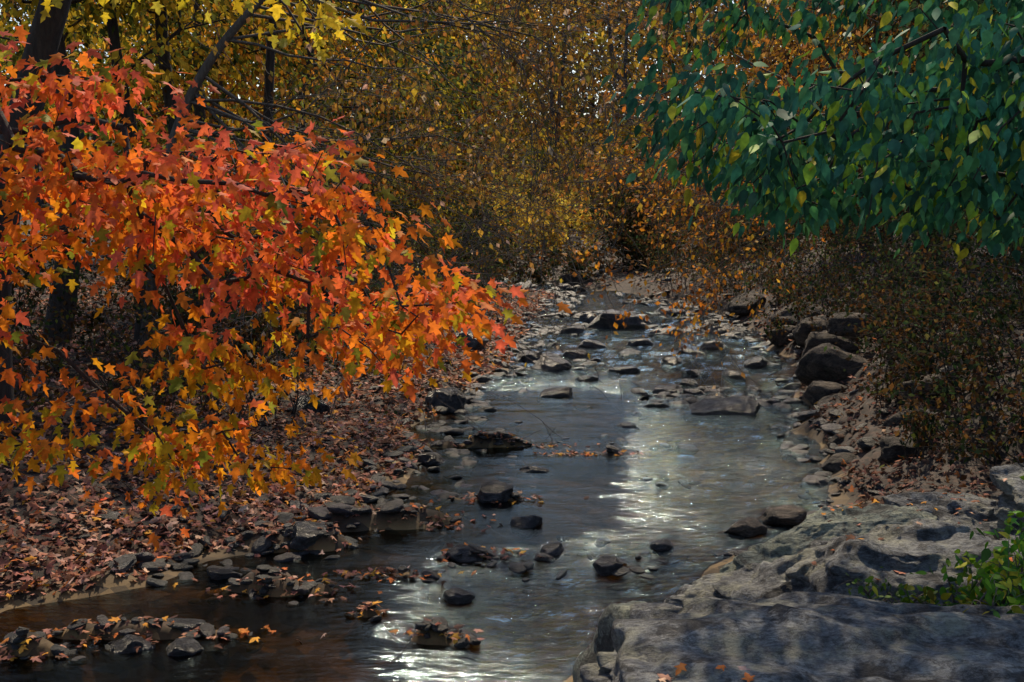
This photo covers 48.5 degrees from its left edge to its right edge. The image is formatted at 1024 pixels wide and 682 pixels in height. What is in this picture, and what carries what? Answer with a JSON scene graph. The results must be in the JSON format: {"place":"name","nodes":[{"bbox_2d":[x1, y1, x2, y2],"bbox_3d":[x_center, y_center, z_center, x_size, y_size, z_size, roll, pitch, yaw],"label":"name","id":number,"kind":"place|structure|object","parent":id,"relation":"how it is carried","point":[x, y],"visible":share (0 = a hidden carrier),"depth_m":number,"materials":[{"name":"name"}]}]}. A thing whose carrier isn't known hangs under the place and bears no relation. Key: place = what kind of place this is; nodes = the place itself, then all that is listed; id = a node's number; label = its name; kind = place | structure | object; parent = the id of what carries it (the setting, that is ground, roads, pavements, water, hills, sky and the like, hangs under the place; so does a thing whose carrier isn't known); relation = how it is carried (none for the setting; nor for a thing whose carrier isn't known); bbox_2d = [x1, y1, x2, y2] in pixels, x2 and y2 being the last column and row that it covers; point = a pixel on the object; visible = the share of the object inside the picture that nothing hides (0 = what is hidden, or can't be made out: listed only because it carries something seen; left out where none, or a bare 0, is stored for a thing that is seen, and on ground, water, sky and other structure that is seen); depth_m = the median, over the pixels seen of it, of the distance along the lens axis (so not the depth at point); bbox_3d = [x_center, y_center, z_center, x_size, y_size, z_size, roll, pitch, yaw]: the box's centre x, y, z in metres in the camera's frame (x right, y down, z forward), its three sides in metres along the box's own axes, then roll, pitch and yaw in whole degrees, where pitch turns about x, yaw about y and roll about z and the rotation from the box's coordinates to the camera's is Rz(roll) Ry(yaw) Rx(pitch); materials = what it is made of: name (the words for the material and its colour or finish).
{"place":"outdoors","nodes":[
{"label":"outdoors","id":0,"kind":"place"},
{"bbox_2d":[289,521,327,550],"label":"creek rock","id":1,"kind":"object","parent":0,"point":[307,534],"visible":0.88,"depth_m":9.66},
{"bbox_2d":[0,258,834,681],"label":"creek water","id":2,"kind":"structure","parent":0,"point":[542,622],"depth_m":9.97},
{"bbox_2d":[109,634,154,653],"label":"creek rock","id":3,"kind":"object","parent":2,"relation":"in","point":[127,643],"visible":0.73,"depth_m":7.59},
{"bbox_2d":[166,637,203,655],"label":"creek rock","id":4,"kind":"object","parent":2,"relation":"in","point":[184,646],"visible":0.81,"depth_m":7.53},
{"bbox_2d":[444,544,479,562],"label":"creek rock","id":5,"kind":"object","parent":2,"relation":"in","point":[464,550],"visible":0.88,"depth_m":9.49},
{"bbox_2d":[477,481,512,502],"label":"creek rock","id":6,"kind":"object","parent":2,"relation":"in","point":[494,491],"visible":0.86,"depth_m":11.19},
{"bbox_2d":[531,352,570,370],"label":"creek rock","id":7,"kind":"object","parent":2,"relation":"in","point":[550,364],"visible":0.5,"depth_m":19.64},
{"bbox_2d":[592,556,622,575],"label":"creek rock","id":8,"kind":"object","parent":2,"relation":"in","point":[605,565],"visible":0.92,"depth_m":9.27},
{"bbox_2d":[586,309,647,329],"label":"creek rock","id":9,"kind":"object","parent":2,"relation":"in","point":[631,321],"visible":0.48,"depth_m":25.49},
{"bbox_2d":[688,396,759,415],"bbox_3d":[2.916,0.990,15.864,1.042,0.427,0.800,0,7,0],"label":"creek rock","id":10,"kind":"object","parent":2,"relation":"in","point":[739,405],"visible":0.62,"depth_m":15.70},
{"bbox_2d":[804,380,848,405],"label":"boulder","id":11,"kind":"object","parent":2,"relation":"in","point":[815,391],"visible":0.5,"depth_m":15.80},
{"bbox_2d":[794,343,866,385],"bbox_3d":[4.766,0.443,16.779,1.133,0.819,0.940,0,7,0],"label":"boulder","id":12,"kind":"object","parent":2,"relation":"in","point":[817,363],"visible":0.64,"depth_m":16.43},
{"bbox_2d":[0,116,1023,681],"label":"ground","id":13,"kind":"structure","parent":0,"point":[110,582],"depth_m":11.38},
{"bbox_2d":[0,243,97,433],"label":"understory shrub","id":14,"kind":"object","parent":13,"relation":"on","point":[40,395],"visible":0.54,"depth_m":11.55,"materials":[{"name":"brown plant"}]},
{"bbox_2d":[10,149,127,388],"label":"understory shrub","id":15,"kind":"object","parent":13,"relation":"on","point":[38,289],"visible":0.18,"depth_m":14.16,"materials":[{"name":"brown plant"}]},
{"bbox_2d":[0,0,190,207],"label":"oak tree","id":16,"kind":"object","parent":13,"relation":"on","point":[14,60],"visible":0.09,"depth_m":20.15,"materials":[{"name":"yellow plant"}]},
{"bbox_2d":[0,1,212,241],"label":"oak tree","id":17,"kind":"object","parent":13,"relation":"on","point":[105,59],"visible":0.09,"depth_m":26.65,"materials":[{"name":"yellow plant"}]},
{"bbox_2d":[0,0,281,340],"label":"oak tree","id":18,"kind":"object","parent":13,"relation":"on","point":[67,39],"visible":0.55,"depth_m":16.39,"materials":[{"name":"yellow plant"}]},
{"bbox_2d":[56,296,226,446],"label":"understory shrub","id":19,"kind":"object","parent":13,"relation":"on","point":[115,343],"visible":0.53,"depth_m":11.90,"materials":[{"name":"brown plant"}]},
{"bbox_2d":[66,0,223,343],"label":"oak tree","id":20,"kind":"object","parent":13,"relation":"on","point":[115,39],"visible":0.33,"depth_m":16.67,"materials":[{"name":"yellow plant"}]},
{"bbox_2d":[93,0,217,338],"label":"oak tree","id":21,"kind":"object","parent":13,"relation":"on","point":[165,57],"visible":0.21,"depth_m":17.21,"materials":[{"name":"brown plant"}]},
{"bbox_2d":[0,0,368,421],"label":"yellow maple tree","id":22,"kind":"object","parent":13,"relation":"on","point":[47,28],"visible":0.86,"depth_m":9.50,"materials":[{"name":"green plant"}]},
{"bbox_2d":[10,176,361,411],"bbox_3d":[-4.940,-0.790,13.633,4.962,3.429,4.920,-7,10,-44],"label":"understory shrub","id":23,"kind":"object","parent":13,"relation":"on","point":[135,306],"visible":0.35,"depth_m":14.00,"materials":[{"name":"brown plant"}]},
{"bbox_2d":[22,0,378,250],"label":"hickory tree","id":24,"kind":"object","parent":13,"relation":"on","point":[206,89],"visible":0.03,"depth_m":33.18,"materials":[{"name":"yellow plant"}]},
{"bbox_2d":[15,66,424,359],"bbox_3d":[-5.527,-1.645,18.087,6.727,5.026,6.667,3,8,23],"label":"understory shrub","id":25,"kind":"object","parent":13,"relation":"on","point":[167,122],"visible":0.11,"depth_m":17.90,"materials":[{"name":"orange plant"}]},
{"bbox_2d":[0,354,441,601],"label":"fallen leaves","id":26,"kind":"object","parent":13,"relation":"on","point":[90,549],"visible":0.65,"depth_m":10.45,"materials":[{"name":"brown plant"}]},
{"bbox_2d":[53,0,390,312],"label":"oak tree","id":27,"kind":"object","parent":13,"relation":"on","point":[199,60],"visible":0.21,"depth_m":19.95,"materials":[{"name":"yellow plant"}]},
{"bbox_2d":[99,167,437,432],"bbox_3d":[-2.893,-0.411,13.669,4.101,3.510,4.086,0,7,0],"label":"understory shrub","id":28,"kind":"object","parent":13,"relation":"on","point":[257,331],"visible":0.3,"depth_m":13.14,"materials":[{"name":"brown plant"}]},
{"bbox_2d":[217,0,341,341],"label":"oak tree","id":29,"kind":"object","parent":13,"relation":"on","point":[270,64],"visible":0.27,"depth_m":18.07,"materials":[{"name":"yellow plant"}]},
{"bbox_2d":[10,253,557,417],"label":"fallen leaves","id":30,"kind":"object","parent":13,"relation":"on","point":[484,363],"visible":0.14,"depth_m":18.05,"materials":[{"name":"brown plant"}]},
{"bbox_2d":[0,25,571,551],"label":"red maple tree","id":31,"kind":"object","parent":13,"relation":"on","point":[134,201],"visible":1,"depth_m":6.29,"materials":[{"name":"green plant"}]},
{"bbox_2d":[132,0,475,289],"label":"oak tree","id":32,"kind":"object","parent":13,"relation":"on","point":[374,51],"visible":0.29,"depth_m":25.18,"materials":[{"name":"yellow plant"}]},
{"bbox_2d":[181,147,516,366],"bbox_3d":[-2.607,-1.103,17.365,5.116,4.003,4.010,6,10,41],"label":"understory shrub","id":33,"kind":"object","parent":13,"relation":"on","point":[377,288],"visible":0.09,"depth_m":17.38,"materials":[{"name":"orange plant"}]},
{"bbox_2d":[219,0,503,268],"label":"hickory tree","id":34,"kind":"object","parent":13,"relation":"on","point":[446,87],"visible":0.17,"depth_m":31.80,"materials":[{"name":"yellow plant"}]},
{"bbox_2d":[213,77,516,296],"bbox_3d":[-4.267,-3.248,25.427,8.805,5.009,5.522,0,7,0],"label":"understory shrub","id":35,"kind":"object","parent":13,"relation":"on","point":[395,202],"visible":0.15,"depth_m":25.83,"materials":[{"name":"orange plant"}]},
{"bbox_2d":[304,177,506,331],"bbox_3d":[-1.763,-1.593,21.881,4.908,3.199,3.762,6,10,40],"label":"understory shrub","id":36,"kind":"object","parent":13,"relation":"on","point":[431,240],"visible":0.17,"depth_m":21.31,"materials":[{"name":"brown plant"}]},
{"bbox_2d":[360,191,496,274],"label":"understory shrub","id":37,"kind":"object","parent":13,"relation":"on","point":[461,236],"visible":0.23,"depth_m":33.40,"materials":[{"name":"brown plant"}]},
{"bbox_2d":[331,0,537,225],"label":"beech tree","id":38,"kind":"object","parent":13,"relation":"on","point":[476,79],"visible":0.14,"depth_m":45.97,"materials":[{"name":"yellow plant"}]},
{"bbox_2d":[0,240,885,660],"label":"creek stones","id":39,"kind":"object","parent":13,"relation":"on","point":[206,630],"visible":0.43,"depth_m":9.65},
{"bbox_2d":[0,430,642,661],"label":"fallen leaves","id":40,"kind":"object","parent":39,"relation":"on","point":[454,637],"visible":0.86,"depth_m":8.65,"materials":[{"name":"brown plant"}]},
{"bbox_2d":[424,387,466,409],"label":"creek rock","id":41,"kind":"object","parent":13,"relation":"on","point":[448,397],"visible":0.71,"depth_m":15.87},
{"bbox_2d":[360,175,548,307],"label":"understory shrub","id":42,"kind":"object","parent":13,"relation":"on","point":[511,246],"visible":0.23,"depth_m":28.09,"materials":[{"name":"brown plant"}]},
{"bbox_2d":[0,0,938,251],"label":"distant forest","id":43,"kind":"object","parent":13,"relation":"on","point":[599,41],"visible":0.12,"depth_m":70.59,"materials":[{"name":"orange plant"}]},
{"bbox_2d":[415,196,528,273],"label":"sapling","id":44,"kind":"object","parent":13,"relation":"on","point":[490,214],"visible":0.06,"depth_m":41.94,"materials":[{"name":"yellow plant"}]},
{"bbox_2d":[22,284,952,586],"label":"shore stones","id":45,"kind":"object","parent":13,"relation":"on","point":[264,544],"visible":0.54,"depth_m":12.20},
{"bbox_2d":[454,146,576,256],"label":"golden shrub","id":46,"kind":"object","parent":13,"relation":"on","point":[521,224],"visible":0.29,"depth_m":46.26,"materials":[{"name":"yellow plant"}]},
{"bbox_2d":[139,0,923,444],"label":"overhanging bare tree","id":47,"kind":"object","parent":13,"relation":"on","point":[527,66],"visible":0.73,"depth_m":14.56,"materials":[{"name":"brown plant"}]},
{"bbox_2d":[488,125,611,234],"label":"sapling","id":48,"kind":"object","parent":13,"relation":"on","point":[543,156],"visible":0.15,"depth_m":54.54,"materials":[{"name":"yellow plant"}]},
{"bbox_2d":[504,239,602,284],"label":"bank shrub","id":49,"kind":"object","parent":13,"relation":"on","point":[536,275],"visible":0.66,"depth_m":38.01,"materials":[{"name":"brown plant"}]},
{"bbox_2d":[517,158,621,251],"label":"golden shrub","id":50,"kind":"object","parent":13,"relation":"on","point":[578,221],"visible":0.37,"depth_m":45.61,"materials":[{"name":"yellow plant"}]},
{"bbox_2d":[572,601,646,681],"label":"boulder","id":51,"kind":"object","parent":13,"relation":"on","point":[602,639],"visible":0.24,"depth_m":6.60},
{"bbox_2d":[569,114,698,222],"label":"sapling","id":52,"kind":"object","parent":13,"relation":"on","point":[623,137],"visible":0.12,"depth_m":52.74,"materials":[{"name":"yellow plant"}]},
{"bbox_2d":[572,149,701,263],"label":"sapling","id":53,"kind":"object","parent":13,"relation":"on","point":[619,206],"visible":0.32,"depth_m":40.12,"materials":[{"name":"orange plant"}]},
{"bbox_2d":[345,0,931,360],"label":"orange beech tree","id":54,"kind":"object","parent":13,"relation":"on","point":[675,200],"visible":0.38,"depth_m":18.23,"materials":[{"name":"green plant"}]},
{"bbox_2d":[580,204,714,288],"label":"bank shrub","id":55,"kind":"object","parent":13,"relation":"on","point":[633,253],"visible":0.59,"depth_m":37.25,"materials":[{"name":"orange plant"}]},
{"bbox_2d":[641,217,741,289],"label":"bank shrub","id":56,"kind":"object","parent":13,"relation":"on","point":[680,263],"visible":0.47,"depth_m":32.52,"materials":[{"name":"brown plant"}]},
{"bbox_2d":[646,185,806,300],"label":"bank shrub","id":57,"kind":"object","parent":13,"relation":"on","point":[747,241],"visible":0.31,"depth_m":30.64,"materials":[{"name":"orange plant"}]},
{"bbox_2d":[674,222,787,306],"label":"bank shrub","id":58,"kind":"object","parent":13,"relation":"on","point":[716,265],"visible":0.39,"depth_m":29.56,"materials":[{"name":"brown plant"}]},
{"bbox_2d":[725,517,767,536],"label":"boulder","id":59,"kind":"object","parent":13,"relation":"on","point":[748,527],"visible":0.85,"depth_m":10.12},
{"bbox_2d":[726,290,766,314],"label":"boulder","id":60,"kind":"object","parent":13,"relation":"on","point":[733,307],"visible":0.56,"depth_m":26.78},
{"bbox_2d":[682,175,826,260],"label":"bank shrub","id":61,"kind":"object","parent":13,"relation":"on","point":[760,236],"visible":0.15,"depth_m":32.86,"materials":[{"name":"brown plant"}]},
{"bbox_2d":[759,504,806,525],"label":"boulder","id":62,"kind":"object","parent":13,"relation":"on","point":[788,514],"visible":0.76,"depth_m":10.38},
{"bbox_2d":[708,223,861,311],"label":"bank shrub","id":63,"kind":"object","parent":13,"relation":"on","point":[768,267],"visible":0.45,"depth_m":25.77,"materials":[{"name":"brown plant"}]},
{"bbox_2d":[771,300,825,326],"bbox_3d":[5.979,-0.446,23.132,1.314,0.794,1.032,-6,9,-39],"label":"boulder","id":64,"kind":"object","parent":13,"relation":"on","point":[785,314],"visible":0.3,"depth_m":22.85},
{"bbox_2d":[580,591,1023,681],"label":"boulder","id":65,"kind":"object","parent":13,"relation":"on","point":[798,636],"visible":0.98,"depth_m":4.88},
{"bbox_2d":[657,478,1012,681],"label":"fallen leaves","id":66,"kind":"object","parent":65,"relation":"on","point":[681,667],"visible":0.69,"depth_m":4.65,"materials":[{"name":"orange plant"}]},
{"bbox_2d":[835,567,950,604],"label":"honeysuckle shrub","id":67,"kind":"object","parent":65,"relation":"on","point":[862,590],"visible":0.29,"depth_m":5.96,"materials":[{"name":"green plant"}]},
{"bbox_2d":[872,512,1023,617],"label":"honeysuckle shrub","id":68,"kind":"object","parent":65,"relation":"on","point":[994,583],"visible":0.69,"depth_m":5.57,"materials":[{"name":"green plant"}]},
{"bbox_2d":[946,452,1023,604],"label":"honeysuckle shrub","id":69,"kind":"object","parent":65,"relation":"on","point":[1021,537],"visible":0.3,"depth_m":5.81,"materials":[{"name":"green plant"}]},
{"bbox_2d":[742,229,871,306],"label":"bank shrub","id":70,"kind":"object","parent":13,"relation":"on","point":[779,298],"visible":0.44,"depth_m":24.45,"materials":[{"name":"brown plant"}]},
{"bbox_2d":[792,315,828,347],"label":"boulder","id":71,"kind":"object","parent":13,"relation":"on","point":[802,330],"visible":0.43,"depth_m":20.39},
{"bbox_2d":[600,0,1023,262],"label":"green dogwood tree","id":72,"kind":"object","parent":13,"relation":"on","point":[954,90],"visible":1,"depth_m":6.15,"materials":[{"name":"green plant"}]},
{"bbox_2d":[733,219,899,341],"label":"bank shrub","id":73,"kind":"object","parent":13,"relation":"on","point":[779,328],"visible":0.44,"depth_m":21.06,"materials":[{"name":"brown plant"}]},
{"bbox_2d":[719,503,937,572],"bbox_3d":[2.539,1.876,8.966,1.853,1.037,1.184,0,7,0],"label":"boulder","id":74,"kind":"object","parent":13,"relation":"on","point":[808,530],"visible":0.25,"depth_m":8.93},
{"bbox_2d":[637,242,1023,408],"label":"fallen leaves","id":75,"kind":"object","parent":13,"relation":"on","point":[851,376],"visible":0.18,"depth_m":22.89,"materials":[{"name":"brown plant"}]},
{"bbox_2d":[801,330,862,357],"bbox_3d":[5.225,0.209,18.658,1.065,0.808,1.004,0,7,0],"label":"boulder","id":76,"kind":"object","parent":13,"relation":"on","point":[813,339],"visible":0.33,"depth_m":18.27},
{"bbox_2d":[821,452,855,472],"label":"boulder","id":77,"kind":"object","parent":13,"relation":"on","point":[832,463],"visible":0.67,"depth_m":12.41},
{"bbox_2d":[664,518,1022,605],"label":"boulder","id":78,"kind":"object","parent":13,"relation":"on","point":[909,547],"visible":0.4,"depth_m":6.97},
{"bbox_2d":[826,312,875,339],"bbox_3d":[5.186,-0.216,17.276,0.824,0.432,0.655,0,7,0],"label":"boulder","id":79,"kind":"object","parent":13,"relation":"on","point":[833,326],"visible":0.65,"depth_m":17.08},
{"bbox_2d":[793,243,926,345],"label":"bank shrub","id":80,"kind":"object","parent":13,"relation":"on","point":[819,294],"visible":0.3,"depth_m":18.65,"materials":[{"name":"brown plant"}]},
{"bbox_2d":[725,133,999,318],"bbox_3d":[7.098,-2.243,22.583,5.874,4.681,4.798,0,7,0],"label":"bank shrub","id":81,"kind":"object","parent":13,"relation":"on","point":[849,258],"visible":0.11,"depth_m":22.52,"materials":[{"name":"brown plant"}]},
{"bbox_2d":[734,0,992,248],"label":"beech tree","id":82,"kind":"object","parent":13,"relation":"on","point":[822,62],"visible":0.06,"depth_m":30.73,"materials":[{"name":"orange plant"}]},
{"bbox_2d":[734,95,1001,312],"bbox_3d":[6.874,-2.393,19.895,6.029,4.308,5.029,0,7,0],"label":"bank shrub","id":83,"kind":"object","parent":13,"relation":"on","point":[830,252],"visible":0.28,"depth_m":19.65,"materials":[{"name":"brown plant"}]},
{"bbox_2d":[762,174,974,273],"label":"bank shrub","id":84,"kind":"object","parent":13,"relation":"on","point":[830,230],"visible":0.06,"depth_m":27.01,"materials":[{"name":"brown plant"}]},
{"bbox_2d":[773,0,1021,266],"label":"beech tree","id":85,"kind":"object","parent":13,"relation":"on","point":[870,23],"visible":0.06,"depth_m":24.01,"materials":[{"name":"orange plant"}]},
{"bbox_2d":[844,328,953,408],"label":"bank shrub","id":86,"kind":"object","parent":13,"relation":"on","point":[893,374],"visible":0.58,"depth_m":13.54,"materials":[{"name":"brown plant"}]},
{"bbox_2d":[877,436,920,463],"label":"boulder","id":87,"kind":"object","parent":13,"relation":"on","point":[892,449],"visible":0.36,"depth_m":11.70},
{"bbox_2d":[776,209,1023,346],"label":"bank shrub","id":88,"kind":"object","parent":13,"relation":"on","point":[891,269],"visible":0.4,"depth_m":16.50,"materials":[{"name":"brown plant"}]},
{"bbox_2d":[809,319,1023,507],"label":"fallen leaves","id":89,"kind":"object","parent":13,"relation":"on","point":[865,495],"visible":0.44,"depth_m":11.48,"materials":[{"name":"brown plant"}]},
{"bbox_2d":[824,257,1020,374],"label":"bank shrub","id":90,"kind":"object","parent":13,"relation":"on","point":[895,316],"visible":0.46,"depth_m":14.17,"materials":[{"name":"brown plant"}]},
{"bbox_2d":[826,269,1022,379],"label":"bank shrub","id":91,"kind":"object","parent":13,"relation":"on","point":[884,311],"visible":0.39,"depth_m":15.00,"materials":[{"name":"brown plant"}]},
{"bbox_2d":[828,0,1023,264],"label":"oak tree","id":92,"kind":"object","parent":13,"relation":"on","point":[926,22],"visible":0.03,"depth_m":17.42,"materials":[{"name":"orange plant"}]},
{"bbox_2d":[832,221,1023,423],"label":"bank shrub","id":93,"kind":"object","parent":13,"relation":"on","point":[974,315],"visible":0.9,"depth_m":11.84,"materials":[{"name":"brown plant"}]},
{"bbox_2d":[895,370,965,402],"bbox_3d":[4.908,0.585,13.192,0.791,0.584,0.716,0,7,0],"label":"boulder","id":94,"kind":"object","parent":13,"relation":"on","point":[908,383],"visible":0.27,"depth_m":13.03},
{"bbox_2d":[882,491,998,539],"bbox_3d":[3.884,1.715,9.534,1.785,0.784,1.095,0,7,0],"label":"boulder","id":95,"kind":"object","parent":13,"relation":"on","point":[946,506],"visible":0.14,"depth_m":9.50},
{"bbox_2d":[875,346,1006,460],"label":"bank shrub","id":96,"kind":"object","parent":13,"relation":"on","point":[923,422],"visible":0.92,"depth_m":11.37,"materials":[{"name":"leaf"},{"name":"twig"}]},
{"bbox_2d":[858,139,1023,364],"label":"bank shrub","id":97,"kind":"object","parent":13,"relation":"on","point":[1005,304],"visible":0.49,"depth_m":13.12,"materials":[{"name":"brown plant"}]},
{"bbox_2d":[865,276,1023,423],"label":"bank shrub","id":98,"kind":"object","parent":13,"relation":"on","point":[952,385],"visible":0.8,"depth_m":12.35,"materials":[{"name":"leaf"},{"name":"twig"}]},
{"bbox_2d":[879,338,1023,480],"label":"bank shrub","id":99,"kind":"object","parent":13,"relation":"on","point":[988,450],"visible":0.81,"depth_m":10.78,"materials":[{"name":"brown plant"}]},
{"bbox_2d":[880,0,1023,320],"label":"bank shrub","id":100,"kind":"object","parent":13,"relation":"on","point":[934,259],"visible":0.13,"depth_m":15.53,"materials":[{"name":"brown plant"}]},
{"bbox_2d":[899,0,1023,339],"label":"bank shrub","id":101,"kind":"object","parent":13,"relation":"on","point":[916,233],"visible":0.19,"depth_m":14.08,"materials":[{"name":"brown plant"}]},
{"bbox_2d":[929,81,1023,329],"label":"bank shrub","id":102,"kind":"object","parent":13,"relation":"on","point":[995,262],"visible":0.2,"depth_m":11.69,"materials":[{"name":"brown plant"}]},
{"bbox_2d":[935,350,1023,464],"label":"bank shrub","id":103,"kind":"object","parent":13,"relation":"on","point":[977,451],"visible":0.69,"depth_m":10.85,"materials":[{"name":"brown plant"}]},
{"bbox_2d":[989,462,1023,539],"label":"boulder","id":104,"kind":"object","parent":13,"relation":"on","point":[1011,498],"visible":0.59,"depth_m":9.13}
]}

